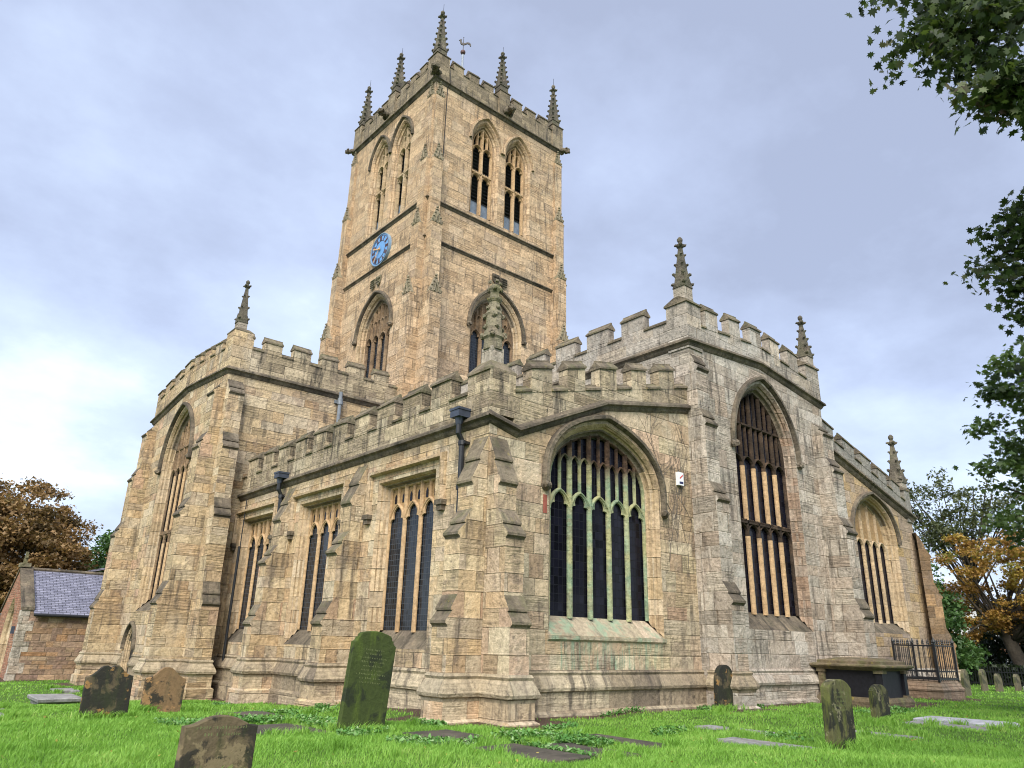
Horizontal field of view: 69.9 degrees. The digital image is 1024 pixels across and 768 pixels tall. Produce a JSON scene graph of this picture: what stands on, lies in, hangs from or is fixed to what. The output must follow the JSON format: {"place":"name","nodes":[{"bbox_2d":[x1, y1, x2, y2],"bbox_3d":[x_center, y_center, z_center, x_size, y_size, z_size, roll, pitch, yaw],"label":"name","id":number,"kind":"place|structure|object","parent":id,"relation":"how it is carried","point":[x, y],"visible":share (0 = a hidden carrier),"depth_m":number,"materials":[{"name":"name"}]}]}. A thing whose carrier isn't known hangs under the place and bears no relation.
{"place":"outdoors","nodes":[
{"label":"outdoors","id":0,"kind":"place"},
{"bbox_2d":[0,678,1023,767],"bbox_3d":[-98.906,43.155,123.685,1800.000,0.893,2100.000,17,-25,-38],"label":"ground","id":1,"kind":"structure","parent":0,"point":[542,721],"depth_m":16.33,"materials":[{"name":"green plant"}]},
{"bbox_2d":[0,552,103,680],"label":"outbuilding","id":2,"kind":"structure","parent":1,"relation":"on","point":[45,613],"depth_m":36.64,"materials":[{"name":"beige stone"}]},
{"bbox_2d":[0,473,107,615],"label":"copper tree","id":3,"kind":"object","parent":1,"relation":"on","point":[40,538],"visible":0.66,"depth_m":59.59,"materials":[{"name":"brown plant"}]},
{"bbox_2d":[27,694,81,703],"bbox_3d":[-14.811,10.303,23.716,1.360,0.390,2.200,17,-25,-38],"label":"ledger tomb","id":4,"kind":"object","parent":1,"relation":"on","point":[53,698],"visible":0.61,"depth_m":23.21,"materials":[{"name":"stone"}]},
{"bbox_2d":[50,688,79,692],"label":"ledger stone","id":5,"kind":"object","parent":1,"relation":"on","point":[69,690],"visible":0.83,"depth_m":28.44,"materials":[{"name":"grey stone"}]},
{"bbox_2d":[79,529,114,572],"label":"green tree","id":6,"kind":"object","parent":1,"relation":"on","point":[103,544],"visible":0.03,"depth_m":68.53,"materials":[{"name":"green plant"}]},
{"bbox_2d":[89,568,104,571],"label":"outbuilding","id":7,"kind":"structure","parent":1,"relation":"on","point":[100,569],"depth_m":46.92,"materials":[{"name":"grey brick"}]},
{"bbox_2d":[78,665,132,718],"bbox_3d":[-8.075,6.333,14.550,0.860,1.395,0.100,15,-24,-36],"label":"headstone","id":8,"kind":"object","parent":1,"relation":"on","point":[106,688],"visible":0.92,"depth_m":14.58,"materials":[{"name":"black stone"}]},
{"bbox_2d":[140,667,185,711],"bbox_3d":[-8.565,7.671,17.966,0.950,1.370,0.100,18,-26,-37],"label":"headstone","id":9,"kind":"object","parent":1,"relation":"on","point":[164,687],"visible":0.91,"depth_m":17.99,"materials":[{"name":"brown stone"}]},
{"bbox_2d":[174,715,257,767],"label":"headstone","id":10,"kind":"object","parent":1,"relation":"on","point":[220,741],"visible":1,"depth_m":8.32,"materials":[{"name":"brown stone"}]},
{"bbox_2d":[215,711,282,716],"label":"ledger stone","id":11,"kind":"object","parent":1,"relation":"on","point":[252,713],"visible":0.27,"depth_m":15.95,"materials":[{"name":"grey stone"}]},
{"bbox_2d":[257,723,331,734],"bbox_3d":[-4.230,6.369,13.346,1.270,0.160,1.713,19,-26,-40],"label":"ledger stone","id":12,"kind":"object","parent":1,"relation":"on","point":[264,727],"visible":0.27,"depth_m":13.56,"materials":[{"name":"grey stone"}]},
{"bbox_2d":[337,631,395,729],"bbox_3d":[-2.723,5.762,13.742,0.960,2.150,0.112,25,-29,-37],"label":"headstone","id":13,"kind":"object","parent":1,"relation":"on","point":[367,684],"visible":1,"depth_m":13.76,"materials":[{"name":"green stone"}]},
{"bbox_2d":[402,729,498,743],"bbox_3d":[-1.088,6.266,12.900,1.108,0.160,1.557,17,-25,-38],"label":"ledger stone","id":14,"kind":"object","parent":1,"relation":"on","point":[447,732],"visible":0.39,"depth_m":13.05,"materials":[{"name":"grey stone"}]},
{"bbox_2d":[3,683,1021,767],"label":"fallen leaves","id":15,"kind":"object","parent":1,"relation":"on","point":[538,752],"visible":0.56,"depth_m":13.56,"materials":[{"name":"brown plant"}]},
{"bbox_2d":[70,9,961,726],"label":"church","id":16,"kind":"structure","parent":1,"relation":"on","point":[440,465],"depth_m":25.83,"materials":[{"name":"stone"}]},
{"bbox_2d":[120,621,135,671],"bbox_3d":[-16.821,12.161,32.064,0.380,3.445,1.820,17,-25,-38],"label":"doorway","id":17,"kind":"structure","parent":16,"relation":"in","point":[130,641],"depth_m":32.64,"materials":[{"name":"stone"}]},
{"bbox_2d":[135,402,194,610],"bbox_3d":[-15.372,5.299,33.026,0.791,9.389,4.620,17,-25,-38],"label":"window","id":18,"kind":"structure","parent":16,"relation":"in","point":[178,454],"depth_m":34.01,"materials":[{"name":"stone"}]},
{"bbox_2d":[227,500,277,641],"bbox_3d":[-9.768,7.077,27.540,0.552,4.955,4.040,17,-25,-38],"label":"window","id":19,"kind":"structure","parent":16,"relation":"in","point":[258,530],"depth_m":28.21,"materials":[{"name":"stone"}]},
{"bbox_2d":[284,480,349,644],"bbox_3d":[-6.365,5.844,23.806,0.552,4.955,4.040,17,-25,-38],"label":"window","id":20,"kind":"structure","parent":16,"relation":"in","point":[318,522],"depth_m":24.41,"materials":[{"name":"stone"}]},
{"bbox_2d":[352,290,392,378],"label":"window","id":21,"kind":"structure","parent":16,"relation":"in","point":[372,343],"depth_m":41.84,"materials":[{"name":"stone"}]},
{"bbox_2d":[365,135,390,237],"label":"window","id":22,"kind":"structure","parent":16,"relation":"in","point":[380,163],"depth_m":45.96,"materials":[{"name":"stone"}]},
{"bbox_2d":[386,115,413,222],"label":"window","id":23,"kind":"structure","parent":16,"relation":"in","point":[402,144],"depth_m":44.17,"materials":[{"name":"stone"}]},
{"bbox_2d":[361,451,446,649],"bbox_3d":[-2.961,4.611,20.073,0.552,4.955,4.040,17,-25,-38],"label":"window","id":24,"kind":"structure","parent":16,"relation":"in","point":[401,560],"depth_m":20.43,"materials":[{"name":"stone"}]},
{"bbox_2d":[469,117,502,223],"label":"window","id":25,"kind":"structure","parent":16,"relation":"in","point":[480,151],"depth_m":44.07,"materials":[{"name":"stone"}]},
{"bbox_2d":[466,290,526,372],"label":"window","id":26,"kind":"structure","parent":16,"relation":"in","point":[511,345],"depth_m":41.74,"materials":[{"name":"stone"}]},
{"bbox_2d":[502,136,533,239],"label":"window","id":27,"kind":"structure","parent":16,"relation":"in","point":[511,194],"depth_m":45.66,"materials":[{"name":"stone"}]},
{"bbox_2d":[541,415,669,643],"bbox_3d":[2.602,3.884,20.416,5.165,6.267,0.750,17,-25,-38],"label":"window","id":28,"kind":"structure","parent":16,"relation":"in","point":[605,568],"depth_m":20.68,"materials":[{"name":"stone"}]},
{"bbox_2d":[639,412,691,565],"bbox_3d":[4.607,3.187,22.300,2.687,5.098,0.017,17,-25,-38],"label":"creeper","id":29,"kind":"object","parent":16,"relation":"attached to","point":[680,491],"visible":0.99,"depth_m":22.70,"materials":[{"name":"brown plant"}]},
{"bbox_2d":[675,472,683,485],"bbox_3d":[5.238,2.967,22.882,0.260,0.410,0.109,17,-25,-38],"label":"alarm box","id":30,"kind":"object","parent":16,"relation":"attached to","point":[679,479],"visible":1,"depth_m":22.82,"materials":[{"name":"white plastic"}]},
{"bbox_2d":[730,376,813,631],"bbox_3d":[9.067,3.998,26.006,4.648,9.019,0.732,17,-25,-38],"label":"window","id":31,"kind":"structure","parent":16,"relation":"in","point":[776,574],"depth_m":26.35,"materials":[{"name":"beige stone"}]},
{"bbox_2d":[850,491,909,634],"bbox_3d":[15.294,7.443,30.926,4.480,5.832,0.670,17,-25,-38],"label":"window","id":32,"kind":"structure","parent":16,"relation":"in","point":[883,589],"depth_m":31.60,"materials":[{"name":"stone"}]},
{"bbox_2d":[473,743,590,762],"bbox_3d":[0.264,5.699,11.197,0.967,0.160,1.738,17,-25,-38],"label":"ledger stone","id":33,"kind":"object","parent":1,"relation":"on","point":[551,755],"visible":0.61,"depth_m":11.03,"materials":[{"name":"grey stone"}]},
{"bbox_2d":[154,701,916,758],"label":"weeds","id":34,"kind":"object","parent":1,"relation":"on","point":[564,737],"visible":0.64,"depth_m":13.63,"materials":[{"name":"green plant"}]},
{"bbox_2d":[546,742,639,759],"bbox_3d":[1.158,5.974,11.814,0.877,0.160,1.644,17,-25,-38],"label":"ledger stone","id":35,"kind":"object","parent":1,"relation":"on","point":[583,747],"visible":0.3,"depth_m":11.94,"materials":[{"name":"grey stone"}]},
{"bbox_2d":[584,734,665,748],"bbox_3d":[1.965,6.468,13.176,0.732,0.120,1.922,17,-25,-38],"label":"ledger stone","id":36,"kind":"object","parent":1,"relation":"on","point":[641,742],"visible":0.2,"depth_m":13.11,"materials":[{"name":"grey stone"}]},
{"bbox_2d":[713,665,733,707],"bbox_3d":[5.923,8.620,20.399,0.800,1.510,0.130,19,-26,-35],"label":"headstone","id":37,"kind":"object","parent":1,"relation":"on","point":[723,692],"visible":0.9,"depth_m":20.35,"materials":[{"name":"black stone"}]},
{"bbox_2d":[695,725,785,733],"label":"ledger stone","id":38,"kind":"object","parent":1,"relation":"on","point":[713,727],"visible":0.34,"depth_m":15.50,"materials":[{"name":"grey stone"}]},
{"bbox_2d":[717,737,814,750],"bbox_3d":[4.660,6.556,13.241,0.530,0.120,1.927,17,-25,-38],"label":"ledger stone","id":39,"kind":"object","parent":1,"relation":"on","point":[736,740],"visible":0.39,"depth_m":13.44,"materials":[{"name":"grey stone"}]},
{"bbox_2d":[820,679,855,748],"bbox_3d":[5.834,6.072,13.052,0.840,1.520,0.152,18,-26,-37],"label":"headstone","id":40,"kind":"object","parent":1,"relation":"on","point":[837,710],"visible":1,"depth_m":13.00,"materials":[{"name":"stone"}]},
{"bbox_2d":[809,657,915,707],"bbox_3d":[11.759,10.085,24.539,2.181,1.740,2.552,17,-25,-38],"label":"chest tomb","id":41,"kind":"object","parent":1,"relation":"on","point":[859,676],"visible":0.74,"depth_m":23.96,"materials":[{"name":"stone"}]},
{"bbox_2d":[868,684,890,717],"bbox_3d":[9.236,8.185,18.368,0.840,1.220,0.120,18,-26,-37],"label":"headstone","id":42,"kind":"object","parent":1,"relation":"on","point":[879,700],"visible":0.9,"depth_m":18.33,"materials":[{"name":"grey stone"}]},
{"bbox_2d":[855,730,922,738],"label":"ledger stone","id":43,"kind":"object","parent":1,"relation":"on","point":[895,735],"visible":0.17,"depth_m":15.09,"materials":[{"name":"grey stone"}]},
{"bbox_2d":[891,637,965,699],"bbox_3d":[16.263,11.274,28.739,2.162,2.520,1.823,17,-25,-38],"label":"railed tomb","id":44,"kind":"object","parent":1,"relation":"on","point":[939,687],"visible":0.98,"depth_m":28.14,"materials":[{"name":"stone"}]},
{"bbox_2d":[845,0,1023,391],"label":"sycamore tree","id":45,"kind":"object","parent":1,"relation":"on","point":[940,33],"visible":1,"depth_m":9.21,"materials":[{"name":"green plant"}]},
{"bbox_2d":[902,721,992,730],"bbox_3d":[10.323,8.169,17.393,0.853,0.140,1.865,19,-26,-41],"label":"ledger stone","id":46,"kind":"object","parent":1,"relation":"on","point":[963,726],"visible":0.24,"depth_m":17.32,"materials":[{"name":"grey stone"}]},
{"bbox_2d":[928,547,991,679],"bbox_3d":[23.285,12.760,40.461,5.138,7.684,4.551,17,-25,-38],"label":"leafy bush tree","id":47,"kind":"object","parent":1,"relation":"on","point":[974,656],"visible":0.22,"depth_m":38.73,"materials":[{"name":"green plant"}]},
{"bbox_2d":[905,466,1023,676],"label":"thin tree","id":48,"kind":"object","parent":1,"relation":"on","point":[935,531],"visible":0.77,"depth_m":47.31,"materials":[{"name":"green plant"}]},
{"bbox_2d":[960,669,971,696],"bbox_3d":[18.759,12.522,30.255,0.620,1.400,0.120,19,-26,-37],"label":"headstone","id":49,"kind":"object","parent":1,"relation":"on","point":[965,680],"visible":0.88,"depth_m":30.23,"materials":[{"name":"grey stone"}]},
{"bbox_2d":[913,716,1019,726],"bbox_3d":[11.361,8.481,18.299,1.265,0.160,2.134,19,-26,-41],"label":"ledger stone","id":50,"kind":"object","parent":1,"relation":"on","point":[974,722],"visible":0.49,"depth_m":18.21,"materials":[{"name":"grey stone"}]},
{"bbox_2d":[940,583,996,660],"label":"white house","id":51,"kind":"structure","parent":1,"relation":"on","point":[970,612],"depth_m":59.66,"materials":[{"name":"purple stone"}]},
{"bbox_2d":[930,529,1023,665],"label":"autumn tree","id":52,"kind":"object","parent":1,"relation":"on","point":[1002,615],"visible":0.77,"depth_m":40.21,"materials":[{"name":"orange plant"}]},
{"bbox_2d":[978,669,988,691],"bbox_3d":[21.304,13.559,33.069,0.600,1.310,0.120,16,-24,-38],"label":"headstone","id":53,"kind":"object","parent":1,"relation":"on","point":[983,680],"visible":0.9,"depth_m":33.01,"materials":[{"name":"grey stone"}]},
{"bbox_2d":[953,338,1023,569],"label":"dark maple tree","id":54,"kind":"object","parent":1,"relation":"on","point":[1014,462],"visible":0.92,"depth_m":20.10,"materials":[{"name":"green plant"}]},
{"bbox_2d":[958,665,1023,687],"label":"boundary fence","id":55,"kind":"object","parent":1,"relation":"on","point":[1001,672],"visible":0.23,"depth_m":37.33,"materials":[{"name":"black metal"}]},
{"bbox_2d":[962,663,1023,685],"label":"hedge","id":56,"kind":"object","parent":1,"relation":"on","point":[1004,665],"visible":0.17,"depth_m":38.57,"materials":[{"name":"green plant"}]},
{"bbox_2d":[969,607,1023,680],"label":"yew tree","id":57,"kind":"object","parent":1,"relation":"on","point":[995,647],"visible":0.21,"depth_m":43.02,"materials":[{"name":"green plant"}]},
{"bbox_2d":[994,673,1003,691],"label":"headstone","id":58,"kind":"object","parent":1,"relation":"on","point":[998,682],"visible":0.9,"depth_m":33.32,"materials":[{"name":"grey stone"}]},
{"bbox_2d":[1013,674,1021,690],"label":"headstone","id":59,"kind":"object","parent":1,"relation":"on","point":[1017,682],"visible":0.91,"depth_m":33.77,"materials":[{"name":"grey stone"}]},
{"bbox_2d":[0,0,1023,598],"label":"sky","id":60,"kind":"structure","parent":0,"point":[159,159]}
]}

